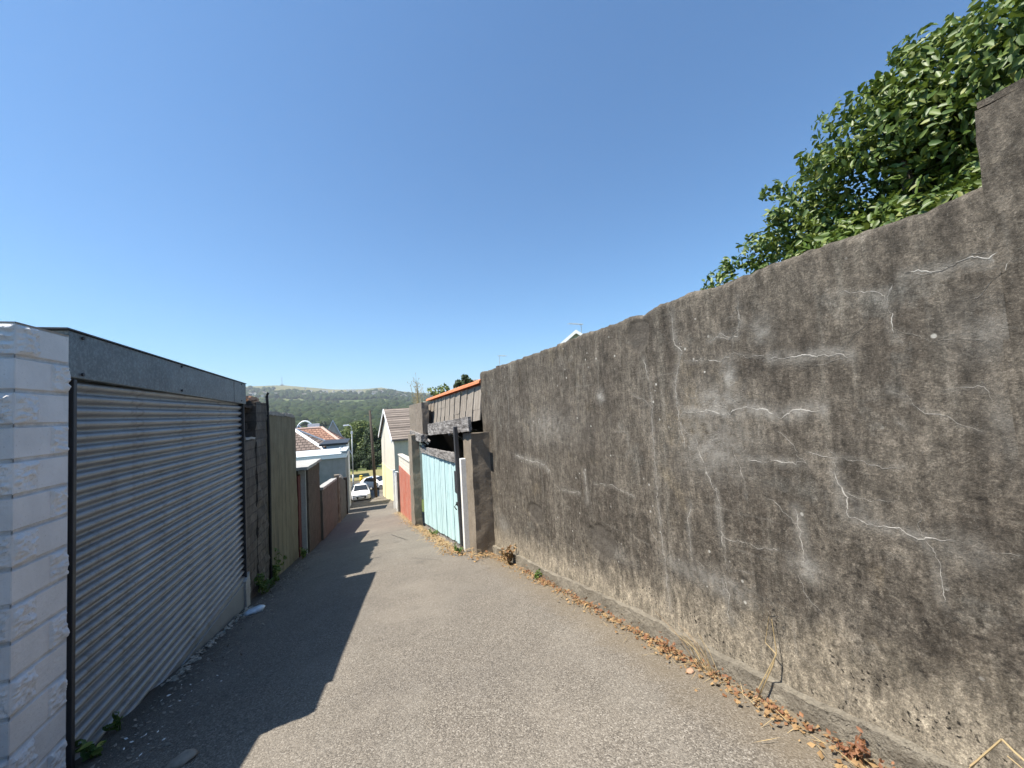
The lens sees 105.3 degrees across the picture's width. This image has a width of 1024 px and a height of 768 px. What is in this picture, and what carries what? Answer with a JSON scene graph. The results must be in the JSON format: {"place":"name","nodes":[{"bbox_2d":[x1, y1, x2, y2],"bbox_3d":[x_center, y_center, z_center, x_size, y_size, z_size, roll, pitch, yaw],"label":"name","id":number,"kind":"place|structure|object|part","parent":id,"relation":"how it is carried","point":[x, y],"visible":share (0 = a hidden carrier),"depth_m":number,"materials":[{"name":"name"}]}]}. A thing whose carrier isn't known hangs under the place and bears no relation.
{"place":"outdoors","nodes":[
{"label":"outdoors","id":0,"kind":"place"},
{"bbox_2d":[246,385,439,511],"bbox_3d":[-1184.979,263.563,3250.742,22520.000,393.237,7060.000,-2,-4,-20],"label":"terrain","id":1,"kind":"structure","parent":0,"point":[279,387],"depth_m":1962.28,"materials":[{"name":"green plant"}]},
{"bbox_2d":[0,321,70,767],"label":"block pillar","id":2,"kind":"structure","parent":1,"relation":"on","point":[35,380],"depth_m":2.32,"materials":[{"name":"white paint"}]},
{"bbox_2d":[38,327,250,767],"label":"garage","id":3,"kind":"structure","parent":1,"relation":"on","point":[158,583],"depth_m":3.53,"materials":[{"name":"metal"}]},
{"bbox_2d":[244,396,270,600],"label":"old brick wall","id":4,"kind":"structure","parent":1,"relation":"on","point":[257,517],"depth_m":7.12,"materials":[{"name":"brick"}]},
{"bbox_2d":[265,411,298,575],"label":"mossy wall","id":5,"kind":"structure","parent":1,"relation":"on","point":[284,504],"depth_m":9.23,"materials":[{"name":"concrete"}]},
{"bbox_2d":[265,392,272,580],"bbox_3d":[-4.836,2.047,7.801,0.080,3.774,0.113,-2,-4,-20],"label":"waste pipe","id":6,"kind":"object","parent":5,"relation":"attached to","point":[269,486],"visible":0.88,"depth_m":7.80,"materials":[{"name":"black metal"}]},
{"bbox_2d":[296,458,320,556],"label":"brick outbuilding","id":7,"kind":"structure","parent":1,"relation":"on","point":[309,505],"depth_m":11.49,"materials":[{"name":"red paint"}]},
{"bbox_2d":[297,474,301,556],"bbox_3d":[-6.002,3.743,11.034,0.050,2.300,0.390,-2,-4,-20],"label":"door","id":8,"kind":"structure","parent":7,"relation":"in","point":[298,476],"depth_m":10.94,"materials":[{"name":"red paint"}]},
{"bbox_2d":[296,429,325,451],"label":"tiled house","id":9,"kind":"structure","parent":1,"relation":"on","point":[305,441],"depth_m":31.51,"materials":[{"name":"brown tile"}]},
{"bbox_2d":[296,423,346,439],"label":"tiled house","id":10,"kind":"structure","parent":1,"relation":"on","point":[319,431],"depth_m":41.14,"materials":[{"name":"orange tile"}]},
{"bbox_2d":[296,447,349,511],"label":"flat roof garage","id":11,"kind":"structure","parent":1,"relation":"on","point":[333,462],"depth_m":25.79,"materials":[{"name":"white paint"}]},
{"bbox_2d":[320,420,327,427],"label":"wood tree","id":12,"kind":"object","parent":1,"relation":"on","point":[323,423],"visible":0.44,"depth_m":427.78,"materials":[{"name":"green plant"}]},
{"bbox_2d":[320,478,337,540],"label":"block wall","id":13,"kind":"structure","parent":1,"relation":"on","point":[329,504],"depth_m":15.94,"materials":[{"name":"concrete"}]},
{"bbox_2d":[319,438,350,505],"bbox_3d":[-14.438,7.611,32.239,2.020,5.800,4.800,-2,-4,-20],"label":"painted extension","id":14,"kind":"object","parent":1,"relation":"on","point":[335,443],"visible":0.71,"depth_m":31.61,"materials":[{"name":"grey paint"}]},
{"bbox_2d":[334,474,340,522],"bbox_3d":[-9.033,6.103,20.210,0.247,2.818,0.320,-2,-4,-20],"label":"gate post","id":15,"kind":"object","parent":1,"relation":"on","point":[338,487],"visible":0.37,"depth_m":20.13,"materials":[{"name":"concrete"}]},
{"bbox_2d":[246,386,432,430],"bbox_3d":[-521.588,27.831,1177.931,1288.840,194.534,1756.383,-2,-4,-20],"label":"distant woodland","id":16,"kind":"object","parent":1,"relation":"on","point":[334,408],"visible":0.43,"depth_m":905.43,"materials":[{"name":"green plant"}]},
{"bbox_2d":[329,420,351,453],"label":"gabled house","id":17,"kind":"structure","parent":1,"relation":"on","point":[333,427],"depth_m":58.16,"materials":[{"name":"grey tile"}]},
{"bbox_2d":[339,475,346,520],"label":"end wall","id":18,"kind":"structure","parent":1,"relation":"on","point":[342,491],"depth_m":22.07,"materials":[{"name":"concrete"}]},
{"bbox_2d":[343,477,347,513],"bbox_3d":[-10.715,7.316,25.215,0.234,2.561,0.264,-2,-4,-20],"label":"timber post","id":19,"kind":"object","parent":1,"relation":"on","point":[344,478],"visible":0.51,"depth_m":25.14,"materials":[{"name":"black wood"}]},
{"bbox_2d":[349,441,355,454],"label":"round tree","id":20,"kind":"object","parent":1,"relation":"on","point":[354,446],"visible":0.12,"depth_m":80.41,"materials":[{"name":"green plant"}]},
{"bbox_2d":[350,450,365,471],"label":"shrub","id":21,"kind":"object","parent":1,"relation":"on","point":[357,457],"visible":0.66,"depth_m":71.80,"materials":[{"name":"green plant"}]},
{"bbox_2d":[340,420,378,453],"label":"round tree","id":22,"kind":"object","parent":1,"relation":"on","point":[358,430],"visible":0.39,"depth_m":86.29,"materials":[{"name":"green plant"}]},
{"bbox_2d":[360,452,375,470],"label":"shrub","id":23,"kind":"object","parent":1,"relation":"on","point":[364,463],"visible":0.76,"depth_m":71.73,"materials":[{"name":"green plant"}]},
{"bbox_2d":[361,427,381,452],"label":"round tree","id":24,"kind":"object","parent":1,"relation":"on","point":[376,441],"visible":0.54,"depth_m":82.76,"materials":[{"name":"green plant"}]},
{"bbox_2d":[367,446,381,469],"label":"shrub","id":25,"kind":"object","parent":1,"relation":"on","point":[378,456],"visible":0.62,"depth_m":72.79,"materials":[{"name":"green plant"}]},
{"bbox_2d":[392,470,400,512],"bbox_3d":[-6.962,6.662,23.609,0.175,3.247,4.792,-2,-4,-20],"label":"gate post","id":26,"kind":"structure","parent":1,"relation":"on","point":[396,490],"depth_m":22.87,"materials":[{"name":"wood"}]},
{"bbox_2d":[378,401,425,500],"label":"rendered house","id":27,"kind":"structure","parent":1,"relation":"on","point":[394,432],"depth_m":35.22,"materials":[{"name":"beige paint"}]},
{"bbox_2d":[398,454,411,520],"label":"red wall","id":28,"kind":"structure","parent":1,"relation":"on","point":[405,490],"depth_m":17.71,"materials":[{"name":"paint"}]},
{"bbox_2d":[408,434,422,526],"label":"gate pier","id":29,"kind":"structure","parent":1,"relation":"on","point":[415,481],"depth_m":13.76,"materials":[{"name":"concrete"}]},
{"bbox_2d":[407,373,425,403],"bbox_3d":[-4.521,0.930,18.630,0.725,2.989,1.406,-3,-3,3],"label":"dead weed","id":30,"kind":"object","parent":1,"relation":"on","point":[417,391],"visible":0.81,"depth_m":18.57,"materials":[{"name":"plant"}]},
{"bbox_2d":[427,383,461,395],"bbox_3d":[-2.365,0.880,14.881,1.811,1.977,1.663,-2,-4,-20],"label":"leafy bush","id":31,"kind":"object","parent":1,"relation":"on","point":[435,392],"visible":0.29,"depth_m":14.32,"materials":[{"name":"green plant"}]},
{"bbox_2d":[409,379,482,457],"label":"tumbledown shed","id":32,"kind":"structure","parent":1,"relation":"on","point":[435,420],"depth_m":11.34,"materials":[{"name":"grey wood"}]},
{"bbox_2d":[420,427,469,551],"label":"timber gate","id":33,"kind":"structure","parent":32,"relation":"attached to","point":[445,496],"depth_m":9.46,"materials":[{"name":"teal paint"}]},
{"bbox_2d":[453,374,473,408],"bbox_3d":[-1.517,0.596,12.759,0.640,1.859,0.571,-5,-4,28],"label":"leafy bush","id":34,"kind":"object","parent":1,"relation":"on","point":[465,379],"visible":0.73,"depth_m":12.67,"materials":[{"name":"green plant"}]},
{"bbox_2d":[463,432,495,554],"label":"gate pier","id":35,"kind":"structure","parent":1,"relation":"on","point":[476,448],"depth_m":7.47,"materials":[{"name":"concrete"}]},
{"bbox_2d":[561,330,581,342],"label":"white gabled house","id":36,"kind":"structure","parent":1,"relation":"on","point":[575,334],"depth_m":27.40,"materials":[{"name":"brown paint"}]},
{"bbox_2d":[480,187,1023,767],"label":"boundary wall","id":37,"kind":"structure","parent":1,"relation":"on","point":[822,443],"depth_m":2.02,"materials":[{"name":"grey concrete"}]},
{"bbox_2d":[700,0,1023,289],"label":"hedge bush","id":38,"kind":"object","parent":1,"relation":"on","point":[922,125],"visible":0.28,"depth_m":2.08,"materials":[{"name":"green plant"}]},
{"bbox_2d":[975,80,1023,490],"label":"wall end pillar","id":39,"kind":"structure","parent":1,"relation":"on","point":[999,117],"depth_m":1.39,"materials":[{"name":"grey concrete"}]},
{"bbox_2d":[350,469,381,481],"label":"grass bank","id":40,"kind":"structure","parent":0,"point":[367,473],"depth_m":62.35,"materials":[{"name":"yellow plant"}]},
{"bbox_2d":[351,481,382,493],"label":"road","id":41,"kind":"structure","parent":0,"point":[372,489],"depth_m":45.22,"materials":[{"name":"grey asphalt"}]},
{"bbox_2d":[343,424,353,485],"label":"street lamp","id":42,"kind":"object","parent":41,"relation":"on","point":[352,455],"visible":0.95,"depth_m":49.46,"materials":[{"name":"metal"}]},
{"bbox_2d":[360,476,382,489],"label":"parked car","id":43,"kind":"object","parent":41,"relation":"on","point":[369,481],"visible":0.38,"depth_m":45.88,"materials":[{"name":"white paint"}]},
{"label":"side window","id":44,"kind":"part","parent":43,"relation":"part of","materials":[{"name":"black glass"}]},
{"bbox_2d":[75,493,884,767],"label":"lane","id":45,"kind":"structure","parent":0,"point":[386,650],"depth_m":2.88,"materials":[{"name":"grey asphalt"}]},
{"bbox_2d":[74,739,106,761],"bbox_3d":[-2.903,2.492,2.652,0.219,0.152,0.160,-2,-4,-20],"label":"weed","id":46,"kind":"object","parent":45,"relation":"on","point":[91,749],"visible":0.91,"depth_m":2.65,"materials":[{"name":"green plant"}]},
{"bbox_2d":[102,711,122,730],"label":"weed","id":47,"kind":"object","parent":45,"relation":"on","point":[116,722],"visible":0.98,"depth_m":2.96,"materials":[{"name":"green plant"}]},
{"bbox_2d":[123,675,222,755],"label":"white flakes","id":48,"kind":"object","parent":45,"relation":"on","point":[162,726],"visible":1,"depth_m":2.80,"materials":[{"name":"paint"}]},
{"bbox_2d":[166,748,198,767],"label":"crumpled leaf","id":49,"kind":"object","parent":45,"relation":"on","point":[182,758],"visible":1,"depth_m":2.41,"materials":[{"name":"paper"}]},
{"bbox_2d":[161,605,253,686],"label":"gutter chips","id":50,"kind":"object","parent":45,"relation":"on","point":[181,671],"visible":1,"depth_m":4.33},
{"bbox_2d":[90,547,329,767],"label":"gutter debris","id":51,"kind":"object","parent":45,"relation":"on","point":[141,724],"visible":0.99,"depth_m":3.61,"materials":[{"name":"stone"}]},
{"bbox_2d":[243,604,264,615],"bbox_3d":[-3.742,3.295,5.692,0.190,0.090,0.323,-4,-3,18],"label":"crushed bottle","id":52,"kind":"object","parent":45,"relation":"on","point":[255,609],"visible":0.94,"depth_m":5.64,"materials":[{"name":"plastic"}]},
{"bbox_2d":[254,569,280,593],"bbox_3d":[-4.424,3.534,6.965,0.381,0.403,0.448,-5,-4,27],"label":"weed","id":53,"kind":"object","parent":45,"relation":"on","point":[264,586],"visible":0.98,"depth_m":6.93,"materials":[{"name":"green plant"}]},
{"bbox_2d":[272,548,286,577],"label":"weed","id":54,"kind":"object","parent":45,"relation":"on","point":[275,567],"visible":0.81,"depth_m":7.91,"materials":[{"name":"green plant"}]},
{"bbox_2d":[300,547,307,558],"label":"weed","id":55,"kind":"object","parent":45,"relation":"on","point":[303,553],"visible":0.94,"depth_m":10.44,"materials":[{"name":"green plant"}]},
{"bbox_2d":[351,483,371,501],"bbox_3d":[-15.263,10.839,39.420,2.123,1.436,3.987,-2,-4,-23],"label":"parked car","id":56,"kind":"object","parent":45,"relation":"on","point":[360,491],"visible":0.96,"depth_m":38.35,"materials":[{"name":"white paint"}]},
{"bbox_2d":[369,410,377,497],"bbox_3d":[-13.512,6.799,38.094,0.292,8.450,0.734,-4,-3,10],"label":"telegraph pole","id":57,"kind":"object","parent":45,"relation":"on","point":[373,464],"visible":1,"depth_m":37.98,"materials":[{"name":"brown wood"}]},
{"bbox_2d":[429,529,438,534],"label":"green weed","id":58,"kind":"object","parent":45,"relation":"on","point":[434,532],"visible":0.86,"depth_m":10.86,"materials":[{"name":"green plant"}]},
{"bbox_2d":[394,512,490,556],"bbox_3d":[-3.690,5.096,14.262,0.976,3.041,16.124,-2,-4,-22],"label":"verge straw","id":59,"kind":"object","parent":45,"relation":"on","point":[405,518],"visible":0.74,"depth_m":10.56,"materials":[{"name":"beige plant"}]},
{"bbox_2d":[401,520,490,561],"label":"verge leaves","id":60,"kind":"object","parent":45,"relation":"on","point":[456,552],"visible":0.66,"depth_m":8.64,"materials":[{"name":"brown plant"}]},
{"bbox_2d":[454,542,462,553],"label":"green weed","id":61,"kind":"object","parent":45,"relation":"on","point":[460,549],"visible":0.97,"depth_m":7.73,"materials":[{"name":"green plant"}]},
{"bbox_2d":[498,544,515,564],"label":"red weed","id":62,"kind":"object","parent":45,"relation":"on","point":[507,556],"visible":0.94,"depth_m":6.25,"materials":[{"name":"plant"}]},
{"bbox_2d":[534,569,540,578],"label":"green weed","id":63,"kind":"object","parent":45,"relation":"on","point":[537,574],"visible":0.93,"depth_m":5.26,"materials":[{"name":"green plant"}]},
{"bbox_2d":[489,553,870,767],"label":"dry straw","id":64,"kind":"object","parent":45,"relation":"on","point":[728,691],"visible":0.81,"depth_m":2.22,"materials":[{"name":"beige plant"}]},
{"bbox_2d":[656,612,719,678],"bbox_3d":[1.186,1.790,2.683,0.211,0.281,0.434,-2,-4,-20],"label":"straw tuft","id":65,"kind":"object","parent":45,"relation":"on","point":[699,653],"visible":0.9,"depth_m":2.60,"materials":[{"name":"beige plant"}]},
{"bbox_2d":[483,552,894,767],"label":"dry leaves","id":66,"kind":"object","parent":45,"relation":"on","point":[767,711],"visible":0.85,"depth_m":2.41,"materials":[{"name":"brown plant"}]},
{"bbox_2d":[686,667,693,673],"bbox_3d":[1.202,1.933,2.634,0.075,0.026,0.048,-1,-4,-37],"label":"stone fragment","id":67,"kind":"object","parent":45,"relation":"on","point":[690,670],"visible":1,"depth_m":2.62,"materials":[{"name":"beige stone"}]},
{"bbox_2d":[752,588,781,696],"bbox_3d":[1.484,1.484,2.247,0.095,0.645,0.192,0,-5,-45],"label":"dead stalk","id":68,"kind":"object","parent":45,"relation":"on","point":[765,681],"visible":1,"depth_m":2.24,"materials":[{"name":"plant"}]},
{"bbox_2d":[836,726,870,759],"bbox_3d":[1.563,1.675,1.791,0.112,0.155,0.102,-4,-3,18],"label":"red weed","id":69,"kind":"object","parent":45,"relation":"on","point":[854,752],"visible":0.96,"depth_m":1.80,"materials":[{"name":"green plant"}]},
{"bbox_2d":[969,739,1023,767],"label":"folded straw","id":70,"kind":"object","parent":45,"relation":"on","point":[984,754],"visible":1,"depth_m":1.39,"materials":[{"name":"beige plant"}]},
{"bbox_2d":[0,0,1013,392],"label":"sky","id":71,"kind":"structure","parent":0,"point":[324,194],"materials":[{"name":"blue"}]}
]}

